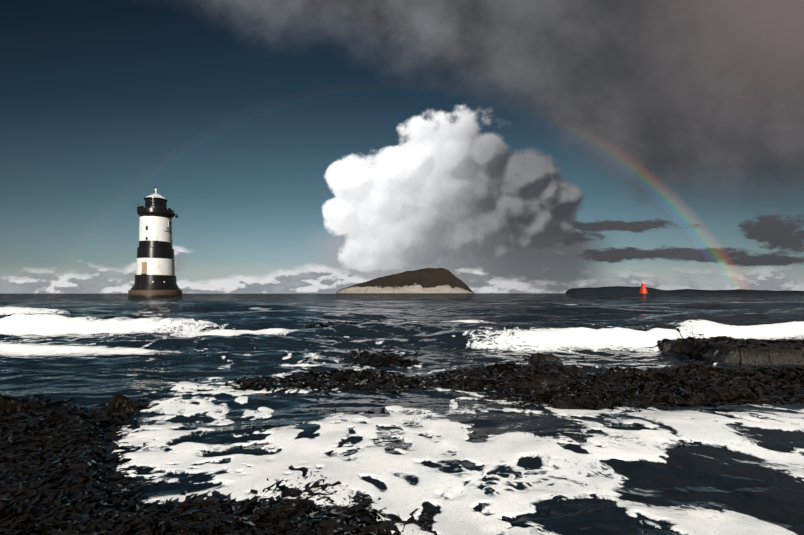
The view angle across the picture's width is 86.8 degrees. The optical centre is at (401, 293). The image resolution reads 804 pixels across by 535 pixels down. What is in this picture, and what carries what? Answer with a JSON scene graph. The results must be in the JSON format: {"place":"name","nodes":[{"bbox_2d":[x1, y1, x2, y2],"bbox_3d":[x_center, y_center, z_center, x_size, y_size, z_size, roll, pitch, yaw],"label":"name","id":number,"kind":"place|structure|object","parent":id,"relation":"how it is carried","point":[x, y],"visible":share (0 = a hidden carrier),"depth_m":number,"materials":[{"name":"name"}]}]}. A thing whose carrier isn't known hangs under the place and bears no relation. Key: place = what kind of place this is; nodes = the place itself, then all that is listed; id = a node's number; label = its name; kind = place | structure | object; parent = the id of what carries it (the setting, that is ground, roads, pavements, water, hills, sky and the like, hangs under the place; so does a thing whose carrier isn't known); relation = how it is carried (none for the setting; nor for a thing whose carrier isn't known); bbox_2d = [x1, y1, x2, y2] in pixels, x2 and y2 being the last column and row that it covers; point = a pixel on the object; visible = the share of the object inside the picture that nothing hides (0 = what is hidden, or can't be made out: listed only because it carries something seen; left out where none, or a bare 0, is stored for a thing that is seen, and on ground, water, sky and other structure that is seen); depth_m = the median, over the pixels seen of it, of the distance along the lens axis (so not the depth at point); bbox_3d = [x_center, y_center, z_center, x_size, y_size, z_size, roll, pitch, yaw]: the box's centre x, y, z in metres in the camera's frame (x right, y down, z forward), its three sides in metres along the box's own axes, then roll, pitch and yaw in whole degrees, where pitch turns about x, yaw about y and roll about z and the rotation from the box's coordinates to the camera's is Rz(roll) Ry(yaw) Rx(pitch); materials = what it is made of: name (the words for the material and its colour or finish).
{"place":"outdoors","nodes":[
{"label":"outdoors","id":0,"kind":"place"},
{"bbox_2d":[0,293,803,534],"bbox_3d":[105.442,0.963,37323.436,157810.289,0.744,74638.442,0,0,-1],"label":"sea","id":1,"kind":"structure","parent":0,"point":[468,463],"depth_m":3.40,"materials":[{"name":"liquid"}]},
{"bbox_2d":[128,186,182,296],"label":"lighthouse","id":2,"kind":"object","parent":1,"relation":"in","point":[155,276],"visible":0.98,"depth_m":107.82,"materials":[{"name":"white"}]},
{"bbox_2d":[638,281,647,294],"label":"buoy","id":3,"kind":"object","parent":1,"relation":"in","point":[643,290],"visible":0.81,"depth_m":400.08,"materials":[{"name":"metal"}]},
{"bbox_2d":[0,323,803,534],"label":"shore rock","id":4,"kind":"object","parent":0,"point":[791,355],"visible":0.06,"depth_m":6.22,"materials":[{"name":"black stone"}]},
{"bbox_2d":[0,321,803,534],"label":"seaweed fronds","id":5,"kind":"object","parent":4,"relation":"on","point":[59,454],"visible":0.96,"depth_m":2.75,"materials":[{"name":"black plant"}]},
{"bbox_2d":[0,0,803,292],"label":"sky","id":6,"kind":"structure","parent":0,"point":[295,146],"materials":[{"name":"blue"}]},
{"bbox_2d":[336,268,474,293],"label":"island","id":7,"kind":"structure","parent":0,"point":[433,281],"depth_m":988.57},
{"bbox_2d":[565,286,803,293],"bbox_3d":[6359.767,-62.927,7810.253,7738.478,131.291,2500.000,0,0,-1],"label":"headland","id":8,"kind":"structure","parent":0,"point":[615,290],"depth_m":6732.00,"materials":[{"name":"grey stone"}]}
]}

